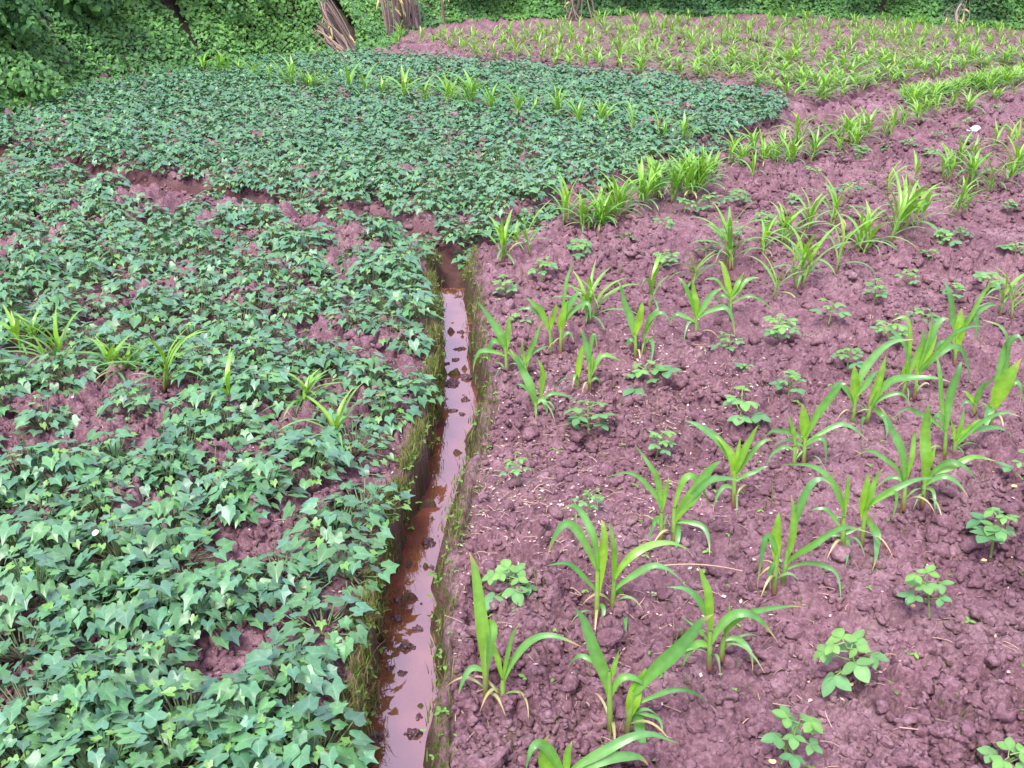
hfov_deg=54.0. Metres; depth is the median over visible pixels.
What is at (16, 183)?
sweet potato plant
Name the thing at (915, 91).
corn plant
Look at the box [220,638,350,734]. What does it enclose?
sweet potato plant
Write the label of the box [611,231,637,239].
bean seedling
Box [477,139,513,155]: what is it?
sweet potato plant
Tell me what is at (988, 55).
corn plant
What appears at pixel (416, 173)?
sweet potato plant
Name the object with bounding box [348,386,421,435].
sweet potato plant
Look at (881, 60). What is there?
corn plant
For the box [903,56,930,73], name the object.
corn plant
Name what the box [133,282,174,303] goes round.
sweet potato plant
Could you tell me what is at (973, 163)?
corn plant
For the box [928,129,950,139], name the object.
bean seedling
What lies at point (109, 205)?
sweet potato plant
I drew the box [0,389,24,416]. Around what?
sweet potato plant
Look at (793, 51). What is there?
corn plant
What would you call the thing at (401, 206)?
sweet potato plant
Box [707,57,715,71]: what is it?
corn plant
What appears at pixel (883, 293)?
bean seedling
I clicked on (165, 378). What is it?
corn plant
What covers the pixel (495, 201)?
sweet potato plant
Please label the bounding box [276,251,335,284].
sweet potato plant
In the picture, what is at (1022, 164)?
corn plant
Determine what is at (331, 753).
sweet potato plant
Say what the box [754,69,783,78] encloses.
corn plant
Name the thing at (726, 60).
corn plant
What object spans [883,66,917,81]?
corn plant
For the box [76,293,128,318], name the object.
sweet potato plant
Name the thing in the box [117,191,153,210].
sweet potato plant
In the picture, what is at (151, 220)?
sweet potato plant
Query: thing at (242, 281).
sweet potato plant
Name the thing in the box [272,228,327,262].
sweet potato plant
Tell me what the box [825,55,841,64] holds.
corn plant
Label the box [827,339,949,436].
corn plant
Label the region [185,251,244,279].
sweet potato plant
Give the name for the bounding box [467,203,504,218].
sweet potato plant
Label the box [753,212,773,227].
bean seedling
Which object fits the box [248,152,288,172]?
sweet potato plant
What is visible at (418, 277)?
sweet potato plant
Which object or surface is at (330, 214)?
sweet potato plant
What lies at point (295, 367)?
sweet potato plant
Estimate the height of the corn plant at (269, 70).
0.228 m
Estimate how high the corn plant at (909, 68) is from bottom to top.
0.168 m
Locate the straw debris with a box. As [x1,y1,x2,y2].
[0,155,1023,767]
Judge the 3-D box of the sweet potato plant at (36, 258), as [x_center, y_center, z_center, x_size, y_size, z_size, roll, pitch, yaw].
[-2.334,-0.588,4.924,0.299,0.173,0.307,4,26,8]
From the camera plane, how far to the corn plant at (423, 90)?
8.95 m
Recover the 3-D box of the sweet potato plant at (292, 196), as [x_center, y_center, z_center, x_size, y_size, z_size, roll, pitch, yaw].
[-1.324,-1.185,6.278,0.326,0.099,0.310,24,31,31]
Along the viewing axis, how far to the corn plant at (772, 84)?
9.86 m
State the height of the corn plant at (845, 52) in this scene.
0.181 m
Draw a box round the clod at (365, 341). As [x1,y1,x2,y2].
[359,335,378,350]
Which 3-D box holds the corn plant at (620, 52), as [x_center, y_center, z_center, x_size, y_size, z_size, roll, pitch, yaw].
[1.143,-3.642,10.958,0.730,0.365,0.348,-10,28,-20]
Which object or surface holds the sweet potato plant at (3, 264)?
on the field ground
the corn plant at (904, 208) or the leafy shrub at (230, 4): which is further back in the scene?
the leafy shrub at (230, 4)
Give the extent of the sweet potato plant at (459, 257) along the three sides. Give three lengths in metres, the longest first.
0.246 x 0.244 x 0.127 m
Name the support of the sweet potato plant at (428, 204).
on the field ground
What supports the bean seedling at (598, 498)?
on the field ground
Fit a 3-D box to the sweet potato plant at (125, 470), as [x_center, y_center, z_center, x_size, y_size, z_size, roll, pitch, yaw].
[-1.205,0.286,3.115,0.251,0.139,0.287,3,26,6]
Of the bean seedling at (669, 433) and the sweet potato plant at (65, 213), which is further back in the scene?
the sweet potato plant at (65, 213)
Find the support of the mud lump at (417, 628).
on the ditch water
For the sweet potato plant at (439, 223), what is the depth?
5.83 m
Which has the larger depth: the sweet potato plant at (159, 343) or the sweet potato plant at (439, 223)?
the sweet potato plant at (439, 223)
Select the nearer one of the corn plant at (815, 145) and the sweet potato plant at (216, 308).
the sweet potato plant at (216, 308)
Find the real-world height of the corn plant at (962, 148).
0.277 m
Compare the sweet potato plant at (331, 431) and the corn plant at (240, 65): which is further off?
the corn plant at (240, 65)
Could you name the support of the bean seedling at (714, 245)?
on the field ground
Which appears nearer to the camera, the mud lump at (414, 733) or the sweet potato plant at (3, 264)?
the mud lump at (414, 733)
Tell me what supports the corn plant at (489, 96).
on the field ground
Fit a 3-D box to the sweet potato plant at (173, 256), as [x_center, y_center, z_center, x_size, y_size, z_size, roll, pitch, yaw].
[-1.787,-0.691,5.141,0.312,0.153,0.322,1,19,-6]
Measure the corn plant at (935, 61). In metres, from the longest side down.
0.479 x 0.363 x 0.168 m
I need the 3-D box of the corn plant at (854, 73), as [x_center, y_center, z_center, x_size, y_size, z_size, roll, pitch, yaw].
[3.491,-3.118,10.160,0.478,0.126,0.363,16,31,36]
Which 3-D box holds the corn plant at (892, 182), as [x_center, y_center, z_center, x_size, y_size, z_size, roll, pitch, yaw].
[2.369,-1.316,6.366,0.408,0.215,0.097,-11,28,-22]
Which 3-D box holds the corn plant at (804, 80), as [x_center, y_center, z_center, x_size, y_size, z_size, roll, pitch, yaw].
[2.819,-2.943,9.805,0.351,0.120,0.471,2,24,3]
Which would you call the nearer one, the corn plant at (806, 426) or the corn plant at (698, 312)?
the corn plant at (806, 426)
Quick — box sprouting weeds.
[0,89,1023,767]
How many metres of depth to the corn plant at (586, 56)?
10.95 m
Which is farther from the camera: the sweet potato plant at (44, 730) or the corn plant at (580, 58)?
the corn plant at (580, 58)
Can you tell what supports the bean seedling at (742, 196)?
on the field ground
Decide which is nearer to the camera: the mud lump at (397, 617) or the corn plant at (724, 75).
the mud lump at (397, 617)
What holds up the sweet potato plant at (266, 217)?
on the field ground
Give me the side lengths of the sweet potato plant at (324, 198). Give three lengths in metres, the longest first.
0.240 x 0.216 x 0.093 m
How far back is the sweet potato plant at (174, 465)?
3.14 m
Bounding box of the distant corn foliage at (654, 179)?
[381,4,1023,229]
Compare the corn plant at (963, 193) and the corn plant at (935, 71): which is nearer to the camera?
the corn plant at (963, 193)
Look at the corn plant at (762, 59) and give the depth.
10.93 m
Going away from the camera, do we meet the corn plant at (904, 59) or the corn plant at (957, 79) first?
the corn plant at (957, 79)
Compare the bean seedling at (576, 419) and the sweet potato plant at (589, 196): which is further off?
the sweet potato plant at (589, 196)
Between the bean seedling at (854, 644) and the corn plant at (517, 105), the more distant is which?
the corn plant at (517, 105)
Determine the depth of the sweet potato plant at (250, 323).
4.36 m
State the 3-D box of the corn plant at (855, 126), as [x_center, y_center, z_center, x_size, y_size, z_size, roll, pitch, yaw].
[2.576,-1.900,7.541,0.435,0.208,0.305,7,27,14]
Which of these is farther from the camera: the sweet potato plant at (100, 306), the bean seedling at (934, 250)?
the bean seedling at (934, 250)
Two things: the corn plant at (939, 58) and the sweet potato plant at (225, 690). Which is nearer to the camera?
the sweet potato plant at (225, 690)
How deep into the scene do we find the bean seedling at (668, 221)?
5.61 m
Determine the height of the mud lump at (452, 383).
0.034 m
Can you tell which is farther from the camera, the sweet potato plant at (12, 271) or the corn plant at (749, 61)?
the corn plant at (749, 61)
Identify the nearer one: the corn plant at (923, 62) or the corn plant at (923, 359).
the corn plant at (923, 359)
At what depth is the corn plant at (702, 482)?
2.82 m
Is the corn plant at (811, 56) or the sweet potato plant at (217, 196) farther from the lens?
the corn plant at (811, 56)
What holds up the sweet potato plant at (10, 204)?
on the field ground
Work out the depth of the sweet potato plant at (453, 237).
5.69 m
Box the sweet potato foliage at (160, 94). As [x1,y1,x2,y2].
[0,46,790,447]
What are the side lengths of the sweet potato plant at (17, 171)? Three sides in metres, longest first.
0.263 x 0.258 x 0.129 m
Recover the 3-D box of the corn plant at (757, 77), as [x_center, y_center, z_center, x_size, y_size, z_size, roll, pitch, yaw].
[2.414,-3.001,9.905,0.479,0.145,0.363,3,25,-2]
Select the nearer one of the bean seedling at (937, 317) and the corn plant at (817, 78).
the bean seedling at (937, 317)
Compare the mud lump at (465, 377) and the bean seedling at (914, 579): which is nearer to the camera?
the bean seedling at (914, 579)
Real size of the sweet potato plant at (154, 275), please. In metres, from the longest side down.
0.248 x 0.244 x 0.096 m
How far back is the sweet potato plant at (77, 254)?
5.01 m
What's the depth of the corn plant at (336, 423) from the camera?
3.41 m
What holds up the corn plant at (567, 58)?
on the field ground
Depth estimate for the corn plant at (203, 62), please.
10.63 m
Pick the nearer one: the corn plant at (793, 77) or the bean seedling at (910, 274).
the bean seedling at (910, 274)
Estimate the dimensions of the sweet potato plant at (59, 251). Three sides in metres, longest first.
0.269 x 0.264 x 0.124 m
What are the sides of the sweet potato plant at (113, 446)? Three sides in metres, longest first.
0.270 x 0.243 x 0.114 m
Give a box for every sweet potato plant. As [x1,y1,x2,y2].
[0,167,17,182]
[0,173,30,190]
[0,178,40,200]
[0,192,30,211]
[0,195,37,215]
[0,209,44,237]
[0,212,32,227]
[0,225,18,248]
[0,248,33,274]
[0,250,10,270]
[0,273,19,291]
[0,281,36,304]
[0,289,31,316]
[0,305,39,340]
[0,349,28,383]
[0,357,47,394]
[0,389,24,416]
[0,439,69,508]
[0,484,27,515]
[0,509,66,577]
[0,548,88,637]
[0,608,80,686]
[0,666,92,752]
[0,715,84,767]
[3,228,57,260]
[3,246,68,284]
[3,309,80,346]
[3,515,114,589]
[8,488,85,541]
[9,265,66,295]
[9,439,122,505]
[11,162,51,181]
[12,395,80,437]
[12,686,128,767]
[15,188,59,214]
[22,632,101,687]
[23,164,68,189]
[23,288,89,334]
[23,649,160,753]
[24,709,166,767]
[29,348,99,397]
[34,578,139,650]
[37,202,77,224]
[38,277,94,305]
[40,184,87,201]
[44,209,86,230]
[45,181,79,195]
[45,236,88,261]
[46,190,84,213]
[49,224,95,247]
[51,165,93,185]
[51,474,136,531]
[55,217,100,241]
[57,251,90,275]
[59,321,113,355]
[59,557,144,625]
[61,258,114,289]
[65,514,172,584]
[71,425,145,467]
[74,637,168,730]
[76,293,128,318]
[78,176,117,200]
[78,194,121,218]
[80,196,120,212]
[80,324,149,367]
[81,450,168,513]
[82,235,130,257]
[83,237,140,271]
[84,550,205,643]
[87,170,130,190]
[87,688,177,753]
[89,204,145,231]
[92,217,143,239]
[96,220,140,245]
[96,379,167,420]
[97,299,180,337]
[99,564,210,644]
[101,267,150,296]
[110,703,233,767]
[114,629,201,702]
[115,488,206,550]
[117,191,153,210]
[120,228,169,256]
[126,285,187,320]
[128,248,175,278]
[130,331,184,360]
[131,221,176,242]
[131,515,235,582]
[132,233,188,266]
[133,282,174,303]
[133,671,232,767]
[134,444,206,498]
[139,203,171,217]
[139,335,209,374]
[141,211,180,236]
[142,418,217,469]
[145,572,259,651]
[149,266,195,290]
[154,314,210,343]
[160,385,239,433]
[164,706,290,767]
[165,225,219,256]
[168,201,203,222]
[169,295,234,323]
[169,339,249,389]
[172,218,213,238]
[176,444,245,489]
[177,161,204,178]
[177,274,227,306]
[179,236,234,266]
[179,465,276,529]
[180,194,214,211]
[183,152,216,170]
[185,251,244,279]
[188,670,292,756]
[190,400,265,451]
[193,555,292,630]
[195,190,222,200]
[196,266,235,290]
[196,318,252,355]
[198,361,261,398]
[200,205,251,234]
[202,173,249,192]
[206,168,231,181]
[208,161,235,173]
[213,456,310,511]
[216,198,258,221]
[216,227,253,250]
[216,273,266,304]
[216,301,269,332]
[219,705,324,767]
[220,247,279,275]
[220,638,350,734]
[224,285,281,318]
[227,333,288,367]
[230,362,302,420]
[232,169,268,189]
[233,542,328,611]
[236,155,271,178]
[241,253,288,284]
[241,417,322,479]
[242,203,285,228]
[245,223,298,253]
[246,349,323,388]
[247,315,296,342]
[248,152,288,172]
[251,693,378,767]
[258,176,299,195]
[263,218,306,244]
[266,430,354,489]
[267,289,321,325]
[267,593,374,664]
[268,165,287,176]
[269,280,304,296]
[270,162,303,183]
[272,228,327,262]
[275,184,319,206]
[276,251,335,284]
[276,494,394,572]
[279,150,301,169]
[283,334,321,359]
[288,200,318,215]
[289,172,315,188]
[293,152,324,169]
[293,156,327,175]
[295,222,343,247]
[295,284,347,313]
[297,534,398,599]
[299,336,364,376]
[299,389,356,425]
[301,150,330,164]
[301,273,355,308]
[304,191,341,207]
[310,170,335,187]
[314,176,344,195]
[314,472,415,531]
[315,415,396,476]
[319,155,343,168]
[319,156,355,178]
[319,301,381,335]
[320,207,356,225]
[323,146,350,164]
[332,171,375,198]
[332,352,402,398]
[334,167,375,185]
[334,243,380,270]
[335,140,364,155]
[335,147,370,161]
[339,184,371,203]
[341,156,376,171]
[342,256,397,294]
[346,144,379,159]
[348,161,376,178]
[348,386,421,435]
[350,285,403,316]
[352,216,411,246]
[355,212,382,229]
[359,246,422,280]
[359,312,422,344]
[360,160,395,184]
[360,171,402,194]
[366,149,396,163]
[367,140,394,156]
[373,158,400,175]
[373,182,409,204]
[373,251,424,285]
[376,366,443,408]
[379,163,417,185]
[379,271,431,298]
[380,285,445,327]
[381,152,408,168]
[382,238,435,263]
[385,198,414,215]
[385,326,434,356]
[388,140,425,154]
[393,160,423,172]
[396,146,428,163]
[397,175,426,192]
[403,233,439,246]
[404,150,427,167]
[406,182,448,208]
[409,138,440,155]
[409,169,457,190]
[412,195,456,215]
[415,159,450,175]
[415,179,451,199]
[419,145,457,165]
[421,161,451,181]
[431,143,455,157]
[434,210,462,230]
[436,189,467,202]
[436,222,479,246]
[439,165,478,188]
[445,172,478,195]
[447,186,486,214]
[449,163,476,174]
[451,144,476,156]
[451,151,476,165]
[451,245,477,269]
[455,152,484,170]
[458,212,499,237]
[467,180,502,199]
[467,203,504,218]
[468,162,494,180]
[475,173,504,197]
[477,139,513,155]
[477,139,515,163]
[477,150,520,169]
[480,161,507,172]
[480,170,509,184]
[480,188,513,209]
[488,159,531,175]
[492,180,524,199]
[492,217,538,242]
[495,171,535,188]
[503,137,540,154]
[506,147,526,158]
[507,176,547,201]
[512,205,551,228]
[514,160,548,175]
[521,145,556,167]
[525,170,560,195]
[529,168,553,188]
[532,140,554,150]
[532,164,564,183]
[533,153,568,171]
[540,200,561,216]
[547,142,579,160]
[551,153,577,164]
[556,168,583,183]
[563,160,582,171]
[570,138,596,156]
[572,187,594,200]
[573,147,605,164]
[577,165,618,187]
[579,151,609,172]
[587,144,628,163]
[607,152,639,173]
[623,150,654,163]
[626,139,661,158]
[633,169,664,186]
[655,159,675,176]
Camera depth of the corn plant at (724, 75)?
10.08 m
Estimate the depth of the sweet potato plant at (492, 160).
6.86 m
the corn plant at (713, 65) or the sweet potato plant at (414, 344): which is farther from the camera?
the corn plant at (713, 65)
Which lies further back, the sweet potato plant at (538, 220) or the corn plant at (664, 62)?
the corn plant at (664, 62)
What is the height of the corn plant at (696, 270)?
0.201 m
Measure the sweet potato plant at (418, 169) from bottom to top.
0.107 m
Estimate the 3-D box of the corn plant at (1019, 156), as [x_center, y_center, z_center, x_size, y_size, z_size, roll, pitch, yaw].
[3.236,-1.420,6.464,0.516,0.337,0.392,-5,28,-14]
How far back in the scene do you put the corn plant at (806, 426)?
3.28 m
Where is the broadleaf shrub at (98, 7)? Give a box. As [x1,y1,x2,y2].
[28,0,121,16]
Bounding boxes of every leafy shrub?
[0,0,54,35]
[0,50,69,105]
[194,0,285,21]
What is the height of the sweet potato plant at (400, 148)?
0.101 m
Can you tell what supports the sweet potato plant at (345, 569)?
on the field ground
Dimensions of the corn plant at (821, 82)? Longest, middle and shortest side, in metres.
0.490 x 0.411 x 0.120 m
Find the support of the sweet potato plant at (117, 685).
on the field ground
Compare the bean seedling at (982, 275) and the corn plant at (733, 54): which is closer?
the bean seedling at (982, 275)
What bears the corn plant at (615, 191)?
on the field ground
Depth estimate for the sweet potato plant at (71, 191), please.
6.25 m
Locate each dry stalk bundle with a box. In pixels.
[311,0,356,54]
[376,0,420,36]
[439,0,448,26]
[564,0,596,19]
[943,0,969,27]
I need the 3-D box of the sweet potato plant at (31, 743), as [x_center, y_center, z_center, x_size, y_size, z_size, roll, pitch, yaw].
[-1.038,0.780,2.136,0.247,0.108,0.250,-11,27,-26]
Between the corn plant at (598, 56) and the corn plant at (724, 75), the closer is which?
the corn plant at (724, 75)
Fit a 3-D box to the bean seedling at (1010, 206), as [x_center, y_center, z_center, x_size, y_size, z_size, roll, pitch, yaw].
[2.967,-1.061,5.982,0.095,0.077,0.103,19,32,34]
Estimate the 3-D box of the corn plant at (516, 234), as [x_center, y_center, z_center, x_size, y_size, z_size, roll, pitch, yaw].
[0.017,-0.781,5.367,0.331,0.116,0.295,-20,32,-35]
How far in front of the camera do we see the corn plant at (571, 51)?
11.16 m
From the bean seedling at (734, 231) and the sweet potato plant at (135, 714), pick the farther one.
the bean seedling at (734, 231)
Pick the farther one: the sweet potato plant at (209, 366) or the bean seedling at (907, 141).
the bean seedling at (907, 141)
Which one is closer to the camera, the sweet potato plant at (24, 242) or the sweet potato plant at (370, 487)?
the sweet potato plant at (370, 487)
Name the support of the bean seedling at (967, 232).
on the field ground
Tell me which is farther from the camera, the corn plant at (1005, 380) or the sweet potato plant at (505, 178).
the sweet potato plant at (505, 178)
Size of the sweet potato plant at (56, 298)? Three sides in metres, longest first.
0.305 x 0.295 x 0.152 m
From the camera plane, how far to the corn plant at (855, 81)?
9.82 m
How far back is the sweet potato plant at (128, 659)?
2.35 m
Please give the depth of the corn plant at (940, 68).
10.42 m
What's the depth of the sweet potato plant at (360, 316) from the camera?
4.32 m
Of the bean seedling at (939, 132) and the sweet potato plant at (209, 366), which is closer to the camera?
the sweet potato plant at (209, 366)
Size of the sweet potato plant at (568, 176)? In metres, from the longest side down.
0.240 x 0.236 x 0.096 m
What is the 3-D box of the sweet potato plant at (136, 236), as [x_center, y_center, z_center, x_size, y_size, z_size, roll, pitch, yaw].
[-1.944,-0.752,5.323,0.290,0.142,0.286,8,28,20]
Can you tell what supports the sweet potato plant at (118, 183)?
on the field ground
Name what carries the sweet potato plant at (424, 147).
on the field ground
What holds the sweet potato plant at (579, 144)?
on the field ground
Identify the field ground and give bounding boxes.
[0,0,1023,767]
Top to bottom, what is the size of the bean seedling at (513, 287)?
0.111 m
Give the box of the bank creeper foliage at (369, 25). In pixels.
[0,0,1023,112]
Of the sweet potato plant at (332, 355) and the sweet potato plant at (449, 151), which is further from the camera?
the sweet potato plant at (449, 151)
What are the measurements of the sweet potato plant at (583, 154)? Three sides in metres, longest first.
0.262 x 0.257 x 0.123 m
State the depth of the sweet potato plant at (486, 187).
6.17 m
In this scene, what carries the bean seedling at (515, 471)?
on the field ground
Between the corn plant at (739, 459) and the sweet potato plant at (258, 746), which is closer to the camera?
the sweet potato plant at (258, 746)
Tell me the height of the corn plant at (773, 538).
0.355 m
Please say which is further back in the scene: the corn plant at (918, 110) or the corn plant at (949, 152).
the corn plant at (918, 110)
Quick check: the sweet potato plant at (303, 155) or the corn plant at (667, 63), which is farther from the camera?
the corn plant at (667, 63)
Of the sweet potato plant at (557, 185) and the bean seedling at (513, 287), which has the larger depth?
the sweet potato plant at (557, 185)
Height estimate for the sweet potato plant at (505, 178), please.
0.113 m
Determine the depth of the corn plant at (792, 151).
6.91 m
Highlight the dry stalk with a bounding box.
[665,564,742,571]
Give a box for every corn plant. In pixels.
[0,305,59,359]
[0,306,76,347]
[2,306,113,375]
[8,336,71,361]
[63,333,155,381]
[90,324,219,391]
[91,339,161,386]
[192,52,214,71]
[208,50,254,74]
[209,347,250,426]
[230,58,253,72]
[235,58,274,79]
[253,54,309,85]
[260,368,348,417]
[263,63,271,85]
[280,381,365,454]
[293,72,336,90]
[295,71,321,85]
[305,66,342,89]
[344,62,359,95]
[357,63,385,93]
[358,77,398,96]
[385,66,432,101]
[396,75,447,100]
[416,70,465,100]
[424,69,503,105]
[435,74,473,98]
[447,552,580,717]
[467,81,519,112]
[467,209,530,268]
[473,303,550,376]
[489,220,550,249]
[499,82,544,114]
[502,199,556,255]
[510,349,579,420]
[516,262,590,354]
[526,731,676,767]
[533,98,538,114]
[536,85,577,116]
[540,171,600,225]
[546,260,637,333]
[547,46,565,62]
[547,504,689,631]
[548,192,625,233]
[553,48,577,63]
[553,328,619,392]
[554,53,585,66]
[554,94,591,124]
[564,189,630,229]
[565,52,595,67]
[569,609,712,742]
[571,49,590,64]
[571,173,652,219]
[580,97,624,126]
[582,47,618,67]
[587,49,618,61]
[588,54,616,65]
[591,32,639,66]
[605,445,738,555]
[610,57,623,69]
[618,281,670,364]
[620,97,657,133]
[623,39,668,62]
[623,59,648,74]
[624,51,656,61]
[626,155,676,197]
[628,54,655,65]
[630,55,654,69]
[633,103,678,132]
[635,156,658,211]
[641,253,667,317]
[645,58,671,70]
[646,51,672,62]
[649,57,674,68]
[653,64,680,73]
[654,149,712,202]
[656,120,682,140]
[658,109,706,146]
[662,54,693,70]
[662,62,690,74]
[669,566,805,676]
[670,143,732,194]
[670,249,721,295]
[670,278,734,338]
[678,48,706,57]
[681,64,715,76]
[685,52,713,64]
[686,421,770,514]
[687,57,719,72]
[689,202,776,269]
[689,219,768,269]
[691,67,720,77]
[692,52,731,74]
[697,149,727,183]
[705,47,728,60]
[705,260,772,319]
[706,49,729,65]
[706,52,745,70]
[706,70,738,79]
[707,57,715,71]
[711,130,757,157]
[718,53,738,64]
[720,47,747,59]
[722,62,743,74]
[732,53,767,69]
[733,123,775,155]
[735,61,755,77]
[736,71,775,85]
[737,136,786,164]
[738,70,770,83]
[739,152,765,175]
[740,52,758,70]
[742,215,791,261]
[744,51,772,65]
[746,55,771,75]
[746,55,778,66]
[748,63,761,73]
[749,201,828,250]
[751,139,797,162]
[751,251,817,302]
[753,45,769,58]
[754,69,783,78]
[756,60,781,71]
[756,133,808,164]
[756,221,851,294]
[757,477,869,598]
[758,76,791,87]
[764,383,866,470]
[765,79,790,90]
[766,60,801,73]
[766,80,809,95]
[767,47,807,63]
[768,50,786,61]
[768,55,799,67]
[774,71,792,84]
[774,111,832,146]
[775,60,810,71]
[775,70,800,83]
[784,85,816,97]
[785,463,939,569]
[786,63,819,79]
[786,77,811,88]
[786,188,841,231]
[789,46,812,60]
[790,65,830,82]
[796,64,858,98]
[797,50,816,61]
[799,82,817,97]
[799,86,843,101]
[801,69,828,82]
[801,71,844,87]
[801,113,842,135]
[802,127,835,162]
[803,79,840,90]
[803,175,873,225]
[810,120,865,149]
[813,60,830,69]
[816,63,852,83]
[819,49,851,62]
[819,209,898,274]
[823,59,841,74]
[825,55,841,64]
[825,112,872,137]
[826,54,862,67]
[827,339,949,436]
[828,74,866,84]
[830,83,868,96]
[831,76,854,92]
[833,47,863,61]
[834,199,916,253]
[838,74,870,88]
[839,57,870,71]
[841,62,857,71]
[841,117,881,143]
[842,52,876,68]
[842,71,888,91]
[843,105,885,140]
[844,69,885,81]
[846,69,889,85]
[849,54,879,71]
[851,106,894,133]
[854,49,877,62]
[855,404,994,513]
[857,47,891,58]
[859,169,958,241]
[862,53,890,69]
[864,67,889,80]
[864,160,910,194]
[865,75,886,87]
[873,71,903,86]
[873,105,915,137]
[874,62,900,73]
[877,176,954,231]
[878,51,920,71]
[878,313,981,400]
[879,46,897,62]
[879,52,898,65]
[879,64,914,77]
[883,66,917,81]
[885,78,936,110]
[888,63,928,74]
[889,68,923,79]
[891,52,925,61]
[893,104,930,128]
[894,96,943,125]
[895,351,1019,459]
[898,56,913,68]
[898,71,910,82]
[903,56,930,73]
[904,58,936,71]
[904,150,946,187]
[908,50,933,59]
[912,181,940,227]
[914,61,960,75]
[914,78,957,106]
[917,60,944,76]
[919,70,950,79]
[920,55,954,69]
[920,142,967,168]
[923,91,945,115]
[923,145,976,181]
[926,53,960,64]
[933,90,968,109]
[934,174,998,216]
[935,279,999,365]
[938,54,970,65]
[941,74,977,89]
[942,181,993,213]
[943,53,985,71]
[943,147,1006,187]
[944,38,992,64]
[945,89,987,111]
[945,129,981,167]
[947,63,963,73]
[949,152,1021,191]
[950,90,995,108]
[952,135,1002,157]
[960,374,995,414]
[964,53,1000,66]
[965,54,992,69]
[971,57,1005,67]
[971,86,1006,100]
[974,266,1023,318]
[974,320,1023,425]
[976,48,1003,66]
[979,120,1006,151]
[980,134,1023,178]
[991,48,1020,64]
[991,55,1019,65]
[993,119,1023,142]
[997,51,1020,61]
[997,141,1023,169]
[1002,79,1022,94]
[1012,48,1023,61]
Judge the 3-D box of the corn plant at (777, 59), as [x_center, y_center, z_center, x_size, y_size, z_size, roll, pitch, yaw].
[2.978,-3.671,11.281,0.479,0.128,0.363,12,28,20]
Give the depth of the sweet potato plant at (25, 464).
3.12 m
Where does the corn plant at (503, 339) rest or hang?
on the field ground
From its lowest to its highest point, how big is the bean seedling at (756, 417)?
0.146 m
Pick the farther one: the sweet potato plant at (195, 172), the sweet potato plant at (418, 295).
the sweet potato plant at (195, 172)
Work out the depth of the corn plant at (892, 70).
10.35 m
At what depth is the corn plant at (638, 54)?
11.18 m
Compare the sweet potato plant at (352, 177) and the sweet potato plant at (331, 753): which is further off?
the sweet potato plant at (352, 177)
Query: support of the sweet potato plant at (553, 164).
on the field ground
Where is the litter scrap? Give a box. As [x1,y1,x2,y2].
[967,125,980,130]
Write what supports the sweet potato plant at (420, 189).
on the field ground
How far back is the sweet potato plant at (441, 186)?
6.20 m
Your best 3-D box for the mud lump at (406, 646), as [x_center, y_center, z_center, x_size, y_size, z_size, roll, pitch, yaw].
[-0.294,0.736,2.820,0.050,0.025,0.040,7,27,15]
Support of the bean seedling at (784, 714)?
on the field ground
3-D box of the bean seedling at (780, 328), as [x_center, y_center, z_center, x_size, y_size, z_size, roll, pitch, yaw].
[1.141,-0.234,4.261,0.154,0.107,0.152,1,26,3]
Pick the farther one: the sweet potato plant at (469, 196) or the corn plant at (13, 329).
the sweet potato plant at (469, 196)
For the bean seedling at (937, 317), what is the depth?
4.35 m
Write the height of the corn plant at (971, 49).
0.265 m
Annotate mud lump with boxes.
[372,729,384,743]
[390,614,401,621]
[394,597,400,603]
[397,641,415,650]
[397,670,407,675]
[404,728,422,738]
[412,624,422,632]
[416,712,422,720]
[421,537,435,547]
[445,378,459,388]
[448,409,457,412]
[453,347,466,350]
[459,373,472,380]
[461,396,469,401]
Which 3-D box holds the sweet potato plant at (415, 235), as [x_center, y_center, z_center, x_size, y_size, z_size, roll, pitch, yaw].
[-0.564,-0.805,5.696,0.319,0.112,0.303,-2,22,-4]
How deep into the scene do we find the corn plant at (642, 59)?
10.80 m
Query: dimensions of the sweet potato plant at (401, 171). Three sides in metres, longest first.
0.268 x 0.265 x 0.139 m
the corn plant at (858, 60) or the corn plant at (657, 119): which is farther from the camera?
the corn plant at (858, 60)
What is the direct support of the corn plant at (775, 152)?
on the field ground
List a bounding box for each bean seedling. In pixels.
[482,559,537,609]
[493,274,517,299]
[499,451,531,481]
[506,313,531,325]
[528,256,557,280]
[563,399,614,435]
[565,238,592,258]
[572,488,605,516]
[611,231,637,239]
[623,360,680,395]
[648,430,676,457]
[652,217,675,228]
[653,249,679,265]
[676,197,700,211]
[695,240,718,256]
[697,192,725,209]
[704,331,744,350]
[720,221,742,235]
[723,188,751,202]
[723,386,771,425]
[733,362,761,369]
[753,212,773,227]
[760,704,822,767]
[763,313,800,339]
[769,369,806,395]
[785,193,801,203]
[806,166,822,176]
[808,298,851,323]
[813,628,888,696]
[829,347,863,368]
[834,182,862,192]
[852,145,871,154]
[861,278,888,302]
[870,320,907,339]
[894,269,920,284]
[896,565,954,616]
[899,137,917,147]
[901,307,947,323]
[912,249,940,258]
[923,147,939,155]
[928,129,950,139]
[934,228,961,245]
[940,282,965,298]
[949,226,973,238]
[966,507,1019,557]
[973,271,1002,288]
[977,737,1023,767]
[996,242,1023,254]
[997,449,1023,483]
[1001,199,1018,211]
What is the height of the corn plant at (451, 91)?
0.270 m
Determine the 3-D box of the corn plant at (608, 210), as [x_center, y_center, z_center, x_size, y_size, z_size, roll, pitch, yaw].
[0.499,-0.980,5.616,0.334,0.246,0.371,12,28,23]
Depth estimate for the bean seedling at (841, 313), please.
4.38 m
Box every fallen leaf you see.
[92,529,98,535]
[769,759,775,763]
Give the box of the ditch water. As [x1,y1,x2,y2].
[371,288,478,767]
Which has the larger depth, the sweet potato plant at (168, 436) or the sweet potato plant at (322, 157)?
the sweet potato plant at (322, 157)
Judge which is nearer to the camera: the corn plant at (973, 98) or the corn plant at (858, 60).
the corn plant at (973, 98)

